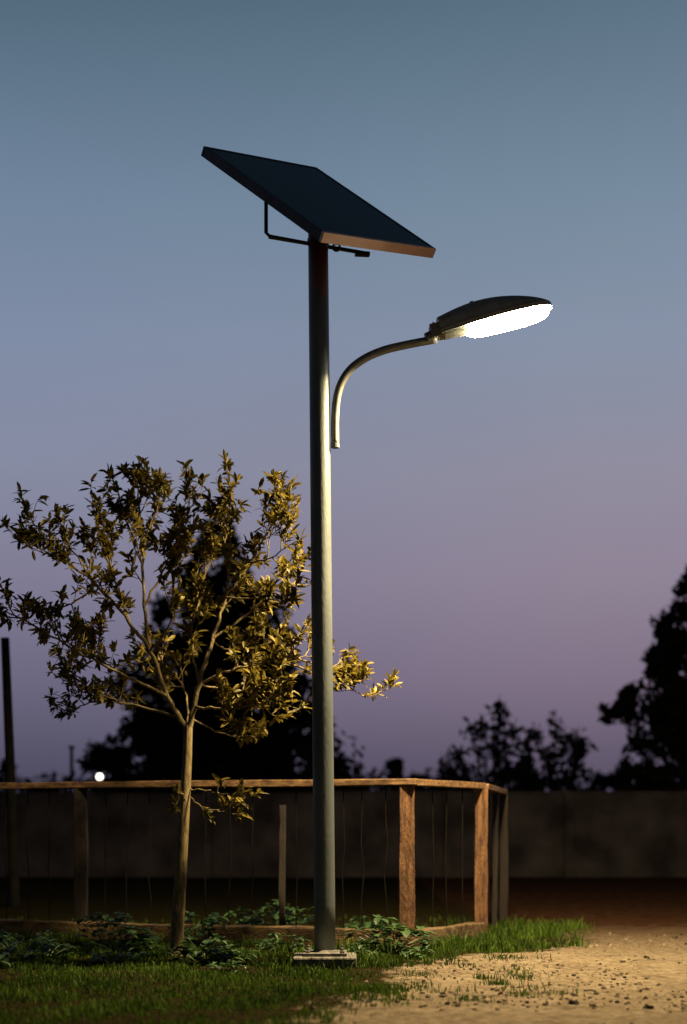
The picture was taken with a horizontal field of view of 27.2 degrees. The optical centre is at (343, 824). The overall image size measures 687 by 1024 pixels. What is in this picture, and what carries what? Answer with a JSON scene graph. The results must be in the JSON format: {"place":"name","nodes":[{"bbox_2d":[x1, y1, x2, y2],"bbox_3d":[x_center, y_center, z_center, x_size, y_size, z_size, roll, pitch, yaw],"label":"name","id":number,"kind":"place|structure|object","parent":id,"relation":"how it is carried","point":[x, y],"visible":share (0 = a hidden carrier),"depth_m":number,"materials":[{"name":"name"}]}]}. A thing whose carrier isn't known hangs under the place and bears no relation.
{"place":"outdoors","nodes":[
{"label":"outdoors","id":0,"kind":"place"},
{"bbox_2d":[0,911,598,1023],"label":"grass","id":1,"kind":"structure","parent":0,"point":[456,944],"depth_m":10.70,"materials":[{"name":"green plant"}]},
{"bbox_2d":[0,877,686,1023],"bbox_3d":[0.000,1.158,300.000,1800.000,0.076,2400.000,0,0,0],"label":"ground","id":2,"kind":"structure","parent":0,"point":[636,908],"depth_m":13.70,"materials":[{"name":"beige soil"}]},
{"bbox_2d":[0,952,17,968],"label":"weed plant","id":3,"kind":"object","parent":2,"relation":"on","point":[3,954],"visible":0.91,"depth_m":11.52,"materials":[{"name":"green plant"}]},
{"bbox_2d":[1,637,19,905],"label":"utility pole","id":4,"kind":"object","parent":2,"relation":"on","point":[13,868],"visible":0.83,"depth_m":19.94,"materials":[{"name":"brown wood"}]},
{"bbox_2d":[0,929,65,952],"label":"weed plant","id":5,"kind":"object","parent":2,"relation":"on","point":[6,939],"visible":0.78,"depth_m":13.10,"materials":[{"name":"green plant"}]},
{"bbox_2d":[3,938,82,960],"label":"weed plant","id":6,"kind":"object","parent":2,"relation":"on","point":[39,950],"visible":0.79,"depth_m":12.25,"materials":[{"name":"green plant"}]},
{"bbox_2d":[68,746,74,791],"bbox_3d":[-6.500,-0.355,34.000,0.140,3.030,0.120,0,0,0],"label":"wooden post","id":7,"kind":"object","parent":2,"relation":"on","point":[71,748],"visible":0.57,"depth_m":33.97,"materials":[{"name":"brown wood"}]},
{"bbox_2d":[97,774,102,792],"bbox_3d":[-5.830,-0.022,34.000,0.150,2.365,0.150,0,0,0],"label":"distant lamp","id":8,"kind":"object","parent":2,"relation":"on","point":[99,777],"visible":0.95,"depth_m":33.95,"materials":[{"name":"white glass"}]},
{"bbox_2d":[73,912,133,944],"bbox_3d":[-2.305,0.999,13.617,0.602,0.333,0.592,0,0,0],"label":"weed plant","id":9,"kind":"object","parent":2,"relation":"on","point":[119,918],"visible":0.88,"depth_m":13.59,"materials":[{"name":"green plant"}]},
{"bbox_2d":[88,950,147,965],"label":"weed plant","id":10,"kind":"object","parent":2,"relation":"on","point":[124,955],"visible":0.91,"depth_m":11.89,"materials":[{"name":"green plant"}]},
{"bbox_2d":[80,921,165,952],"bbox_3d":[-1.999,1.041,12.937,0.796,0.333,0.728,0,0,0],"label":"weed plant","id":11,"kind":"object","parent":2,"relation":"on","point":[138,937],"visible":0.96,"depth_m":12.89,"materials":[{"name":"green plant"}]},
{"bbox_2d":[166,911,228,944],"bbox_3d":[-1.347,0.987,13.405,0.562,0.324,0.631,0,0,-24],"label":"weed plant","id":12,"kind":"object","parent":2,"relation":"on","point":[206,927],"visible":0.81,"depth_m":13.37,"materials":[{"name":"green plant"}]},
{"bbox_2d":[0,449,402,956],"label":"young tree","id":13,"kind":"object","parent":2,"relation":"on","point":[83,632],"visible":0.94,"depth_m":12.37,"materials":[{"name":"green plant"}]},
{"bbox_2d":[160,936,255,963],"bbox_3d":[-1.100,1.076,12.014,0.645,0.256,0.748,0,0,44],"label":"weed plant","id":14,"kind":"object","parent":2,"relation":"on","point":[219,954],"visible":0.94,"depth_m":11.92,"materials":[{"name":"green plant"}]},
{"bbox_2d":[75,517,364,792],"bbox_3d":[-3.276,-3.485,38.140,7.677,9.504,4.584,0,0,0],"label":"background tree","id":15,"kind":"object","parent":2,"relation":"on","point":[156,739],"visible":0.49,"depth_m":37.08,"materials":[{"name":"green plant"}]},
{"bbox_2d":[205,959,247,972],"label":"weed plant","id":16,"kind":"object","parent":2,"relation":"on","point":[234,966],"visible":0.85,"depth_m":11.24,"materials":[{"name":"green plant"}]},
{"bbox_2d":[207,907,273,925],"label":"weed plant","id":17,"kind":"object","parent":2,"relation":"on","point":[261,916],"visible":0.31,"depth_m":14.72,"materials":[{"name":"green plant"}]},
{"bbox_2d":[0,779,507,947],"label":"wooden fence","id":18,"kind":"object","parent":2,"relation":"on","point":[406,826],"visible":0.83,"depth_m":14.23,"materials":[{"name":"brown wood"}]},
{"bbox_2d":[236,899,313,925],"bbox_3d":[-0.636,0.969,14.608,0.933,0.401,0.862,0,0,0],"label":"weed plant","id":19,"kind":"object","parent":2,"relation":"on","point":[287,916],"visible":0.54,"depth_m":14.49,"materials":[{"name":"green plant"}]},
{"bbox_2d":[253,932,311,949],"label":"weed plant","id":20,"kind":"object","parent":2,"relation":"on","point":[275,935],"visible":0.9,"depth_m":12.89,"materials":[{"name":"green plant"}]},
{"bbox_2d":[0,757,682,792],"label":"distant trees","id":21,"kind":"object","parent":2,"relation":"on","point":[603,782],"visible":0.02,"depth_m":57.47,"materials":[{"name":"green plant"}]},
{"bbox_2d":[0,791,686,877],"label":"concrete wall","id":22,"kind":"structure","parent":2,"relation":"on","point":[567,834],"depth_m":30.94,"materials":[{"name":"grey concrete"}]},
{"bbox_2d":[335,916,387,928],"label":"weed plant","id":23,"kind":"object","parent":2,"relation":"on","point":[367,924],"visible":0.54,"depth_m":14.82,"materials":[{"name":"green plant"}]},
{"bbox_2d":[347,943,383,955],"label":"weed plant","id":24,"kind":"object","parent":2,"relation":"on","point":[359,946],"visible":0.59,"depth_m":12.29,"materials":[{"name":"green plant"}]},
{"bbox_2d":[201,146,551,967],"bbox_3d":[0.216,-2.319,11.603,2.725,6.978,1.551,0,0,21],"label":"solar street lamp","id":25,"kind":"object","parent":2,"relation":"on","point":[323,210],"visible":1,"depth_m":11.67,"materials":[{"name":"metal"}]},
{"bbox_2d":[342,914,437,952],"bbox_3d":[0.407,0.992,12.750,0.896,0.342,0.738,0,0,0],"label":"weed plant","id":26,"kind":"object","parent":2,"relation":"on","point":[404,931],"visible":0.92,"depth_m":12.67,"materials":[{"name":"green plant"}]},
{"bbox_2d":[357,761,424,790],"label":"shrub","id":27,"kind":"object","parent":2,"relation":"on","point":[380,776],"visible":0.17,"depth_m":40.16,"materials":[{"name":"green plant"}]},
{"bbox_2d":[400,946,429,957],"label":"weed plant","id":28,"kind":"object","parent":2,"relation":"on","point":[409,952],"visible":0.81,"depth_m":12.19,"materials":[{"name":"green plant"}]},
{"bbox_2d":[437,694,545,791],"bbox_3d":[3.896,-1.126,36.996,2.896,4.604,1.665,0,0,0],"label":"shrub","id":29,"kind":"object","parent":2,"relation":"on","point":[499,758],"visible":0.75,"depth_m":36.91,"materials":[{"name":"green plant"}]},
{"bbox_2d":[513,708,599,791],"bbox_3d":[5.695,-0.963,38.147,2.163,4.274,1.520,0,0,35],"label":"shrub","id":30,"kind":"object","parent":2,"relation":"on","point":[577,745],"visible":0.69,"depth_m":37.85,"materials":[{"name":"green plant"}]},
{"bbox_2d":[596,563,686,791],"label":"background tree","id":31,"kind":"object","parent":2,"relation":"on","point":[664,710],"visible":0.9,"depth_m":35.50,"materials":[{"name":"green plant"}]},
{"bbox_2d":[0,0,686,792],"label":"sky","id":32,"kind":"structure","parent":0,"point":[509,508],"materials":[{"name":"blue"}]},
{"bbox_2d":[301,932,686,1023],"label":"gravel","id":33,"kind":"structure","parent":0,"point":[593,1006],"depth_m":10.02,"materials":[{"name":"beige gravel"}]}
]}

